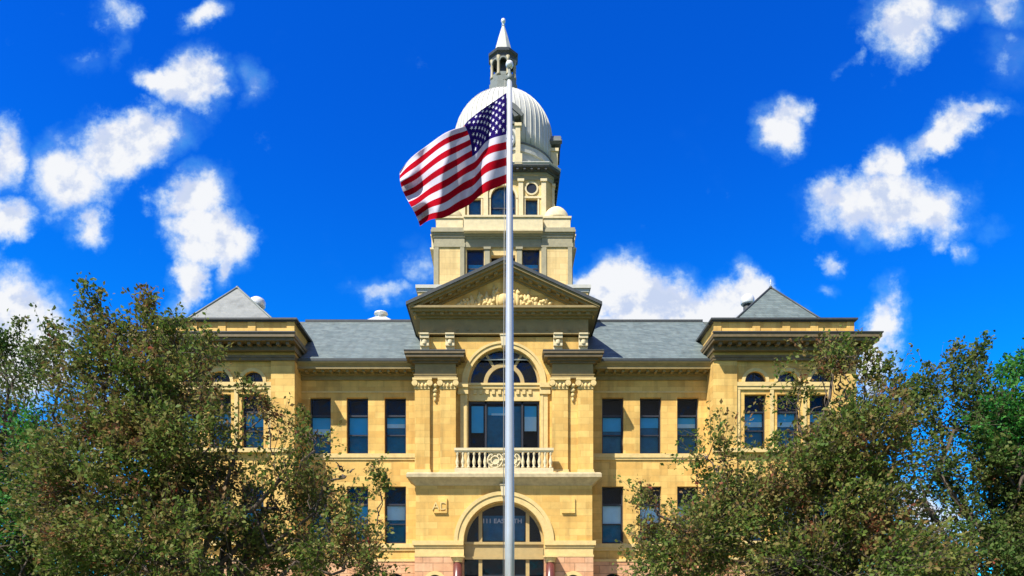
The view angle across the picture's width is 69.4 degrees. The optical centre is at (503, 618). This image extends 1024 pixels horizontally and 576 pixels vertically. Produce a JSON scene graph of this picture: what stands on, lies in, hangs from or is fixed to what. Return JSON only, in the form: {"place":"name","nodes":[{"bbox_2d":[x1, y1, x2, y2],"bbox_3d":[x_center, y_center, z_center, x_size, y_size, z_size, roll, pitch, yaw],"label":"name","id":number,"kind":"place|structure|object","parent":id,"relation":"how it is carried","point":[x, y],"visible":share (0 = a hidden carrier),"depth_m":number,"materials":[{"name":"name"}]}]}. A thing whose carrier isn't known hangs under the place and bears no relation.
{"place":"outdoors","nodes":[
{"label":"outdoors","id":0,"kind":"place"},
{"bbox_2d":[503,60,513,575],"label":"flagpole","id":1,"kind":"object","parent":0,"point":[509,453],"visible":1,"depth_m":19.91,"materials":[{"name":"metal"}]},
{"bbox_2d":[400,93,505,225],"bbox_3d":[-1.255,-12.021,19.194,2.890,4.370,1.231,0,0,-11],"label":"flag","id":2,"kind":"object","parent":1,"relation":"attached to","point":[448,173],"visible":1,"depth_m":19.41,"materials":[{"name":"multicoloured fabric"}]},
{"bbox_2d":[0,0,1023,575],"label":"sky","id":3,"kind":"structure","parent":0,"point":[863,159],"materials":[{"name":"blue"}]},
{"bbox_3d":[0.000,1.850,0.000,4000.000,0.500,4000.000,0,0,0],"label":"lawn","id":4,"kind":"structure","parent":0,"visible":0},
{"bbox_2d":[0,388,76,575],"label":"maple tree","id":5,"kind":"object","parent":4,"relation":"on","point":[26,425],"visible":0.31,"depth_m":20.62,"materials":[{"name":"green plant"}]},
{"bbox_2d":[0,302,158,575],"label":"crabapple tree","id":6,"kind":"object","parent":4,"relation":"on","point":[10,566],"visible":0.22,"depth_m":22.52,"materials":[{"name":"green plant"}]},
{"bbox_2d":[0,271,410,575],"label":"crabapple tree","id":7,"kind":"object","parent":4,"relation":"on","point":[141,423],"visible":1,"depth_m":18.89,"materials":[{"name":"green plant"}]},
{"bbox_2d":[127,18,883,575],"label":"courthouse","id":8,"kind":"structure","parent":4,"relation":"on","point":[599,404],"depth_m":41.19,"materials":[{"name":"stone"}]},
{"bbox_2d":[180,401,195,445],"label":"window","id":9,"kind":"structure","parent":8,"relation":"in","point":[185,401],"depth_m":41.14,"materials":[{"name":"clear glass"}]},
{"bbox_2d":[207,368,233,381],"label":"lunette window","id":10,"kind":"structure","parent":8,"relation":"in","point":[229,378],"depth_m":40.70,"materials":[{"name":"beige glass"}]},
{"bbox_2d":[211,396,230,447],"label":"window","id":11,"kind":"structure","parent":8,"relation":"in","point":[226,399],"depth_m":41.19,"materials":[{"name":"blue glass"}]},
{"bbox_2d":[239,368,265,381],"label":"lunette window","id":12,"kind":"structure","parent":8,"relation":"in","point":[260,377],"depth_m":40.70,"materials":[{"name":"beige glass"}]},
{"bbox_2d":[243,396,263,447],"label":"window","id":13,"kind":"structure","parent":8,"relation":"in","point":[260,424],"depth_m":41.19,"materials":[{"name":"blue glass"}]},
{"bbox_2d":[243,487,263,527],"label":"window","id":14,"kind":"structure","parent":8,"relation":"in","point":[258,496],"depth_m":41.19,"materials":[{"name":"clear glass"}]},
{"bbox_2d":[311,399,330,452],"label":"window","id":15,"kind":"structure","parent":8,"relation":"in","point":[320,408],"depth_m":42.45,"materials":[{"name":"blue glass"}]},
{"bbox_2d":[311,487,330,540],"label":"window","id":16,"kind":"structure","parent":8,"relation":"in","point":[321,487],"depth_m":42.45,"materials":[{"name":"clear glass"}]},
{"bbox_2d":[348,399,367,452],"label":"window","id":17,"kind":"structure","parent":8,"relation":"in","point":[357,408],"depth_m":42.45,"materials":[{"name":"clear glass"}]},
{"bbox_2d":[348,487,367,542],"bbox_3d":[-8.330,-5.880,42.580,1.260,3.440,0.680,0,0,0],"label":"window","id":18,"kind":"structure","parent":8,"relation":"in","point":[365,507],"depth_m":42.45,"materials":[{"name":"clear glass"}]},
{"bbox_2d":[385,399,405,452],"bbox_3d":[-6.180,-10.955,42.580,1.260,3.390,0.680,0,0,0],"label":"window","id":19,"kind":"structure","parent":8,"relation":"in","point":[395,409],"depth_m":42.45,"materials":[{"name":"blue glass"}]},
{"bbox_2d":[385,487,405,542],"bbox_3d":[-6.180,-5.880,42.580,1.260,3.440,0.680,0,0,0],"label":"window","id":20,"kind":"structure","parent":8,"relation":"in","point":[395,503],"depth_m":42.45,"materials":[{"name":"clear glass"}]},
{"bbox_2d":[469,200,480,214],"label":"tower window","id":21,"kind":"structure","parent":8,"relation":"in","point":[475,207],"depth_m":47.55,"materials":[{"name":"blue glass"}]},
{"bbox_2d":[467,250,483,272],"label":"belfry window","id":22,"kind":"structure","parent":8,"relation":"in","point":[475,258],"depth_m":46.70,"materials":[{"name":"blue glass"}]},
{"bbox_2d":[491,187,515,214],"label":"arched window","id":23,"kind":"structure","parent":8,"relation":"in","point":[497,198],"depth_m":47.55,"materials":[{"name":"blue glass"}]},
{"bbox_2d":[469,349,538,467],"bbox_3d":[0.000,-11.600,41.520,4.600,7.600,0.640,0,0,0],"label":"fanlight window","id":24,"kind":"structure","parent":8,"relation":"in","point":[484,371],"depth_m":41.80,"materials":[{"name":"glass"}]},
{"bbox_2d":[469,401,538,467],"bbox_3d":[0.000,-10.010,41.405,3.980,4.220,0.210,0,0,0],"label":"balcony window","id":25,"kind":"structure","parent":8,"relation":"in","point":[493,414],"depth_m":41.46,"materials":[{"name":"glass"}]},
{"bbox_2d":[522,250,539,272],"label":"belfry window","id":26,"kind":"structure","parent":8,"relation":"in","point":[530,258],"depth_m":46.70,"materials":[{"name":"blue glass"}]},
{"bbox_2d":[525,200,537,214],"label":"tower window","id":27,"kind":"structure","parent":8,"relation":"in","point":[531,206],"depth_m":47.55,"materials":[{"name":"blue glass"}]},
{"bbox_2d":[525,181,537,195],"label":"round window","id":28,"kind":"structure","parent":8,"relation":"in","point":[531,188],"depth_m":47.23,"materials":[{"name":"stone"}]},
{"bbox_2d":[602,399,622,452],"bbox_3d":[6.180,-10.955,42.580,1.260,3.390,0.680,0,0,0],"label":"window","id":29,"kind":"structure","parent":8,"relation":"in","point":[612,409],"depth_m":42.45,"materials":[{"name":"blue glass"}]},
{"bbox_2d":[602,487,622,542],"bbox_3d":[6.180,-5.880,42.580,1.260,3.440,0.680,0,0,0],"label":"window","id":30,"kind":"structure","parent":8,"relation":"in","point":[612,497],"depth_m":42.39,"materials":[{"name":"blue glass"}]},
{"bbox_2d":[640,399,659,452],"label":"window","id":31,"kind":"structure","parent":8,"relation":"in","point":[649,408],"depth_m":42.45,"materials":[{"name":"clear glass"}]},
{"bbox_2d":[640,487,659,542],"bbox_3d":[8.330,-5.880,42.580,1.260,3.440,0.680,0,0,0],"label":"window","id":32,"kind":"structure","parent":8,"relation":"in","point":[657,493],"depth_m":42.39,"materials":[{"name":"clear glass"}]},
{"bbox_2d":[677,399,696,452],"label":"window","id":33,"kind":"structure","parent":8,"relation":"in","point":[686,408],"depth_m":42.45,"materials":[{"name":"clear glass"}]},
{"bbox_2d":[677,487,696,537],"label":"window","id":34,"kind":"structure","parent":8,"relation":"in","point":[679,495],"depth_m":42.88,"materials":[{"name":"blue glass"}]},
{"bbox_2d":[744,396,764,447],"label":"window","id":35,"kind":"structure","parent":8,"relation":"in","point":[756,428],"depth_m":41.19,"materials":[{"name":"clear glass"}]},
{"bbox_2d":[742,368,768,381],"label":"lunette window","id":36,"kind":"structure","parent":8,"relation":"in","point":[752,377],"depth_m":40.92,"materials":[{"name":"beige glass"}]},
{"bbox_2d":[777,396,796,447],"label":"window","id":37,"kind":"structure","parent":8,"relation":"in","point":[787,420],"depth_m":41.14,"materials":[{"name":"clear glass"}]},
{"bbox_2d":[774,368,799,381],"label":"lunette window","id":38,"kind":"structure","parent":8,"relation":"in","point":[787,369],"depth_m":40.92,"materials":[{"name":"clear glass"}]},
{"bbox_2d":[810,396,827,435],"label":"window","id":39,"kind":"structure","parent":8,"relation":"in","point":[819,400],"depth_m":41.62,"materials":[{"name":"blue glass"}]},
{"bbox_2d":[807,369,830,381],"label":"lunette window","id":40,"kind":"structure","parent":8,"relation":"in","point":[811,376],"depth_m":40.94,"materials":[{"name":"clear glass"}]},
{"bbox_2d":[612,325,1000,575],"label":"crabapple tree","id":41,"kind":"object","parent":4,"relation":"on","point":[837,539],"visible":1,"depth_m":19.09,"materials":[{"name":"green plant"}]},
{"bbox_2d":[869,330,1023,575],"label":"crabapple tree","id":42,"kind":"object","parent":4,"relation":"on","point":[1001,535],"visible":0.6,"depth_m":22.20,"materials":[{"name":"green plant"}]},
{"bbox_2d":[953,337,1023,574],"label":"maple tree","id":43,"kind":"object","parent":4,"relation":"on","point":[1010,365],"visible":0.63,"depth_m":21.61,"materials":[{"name":"green plant"}]}
]}

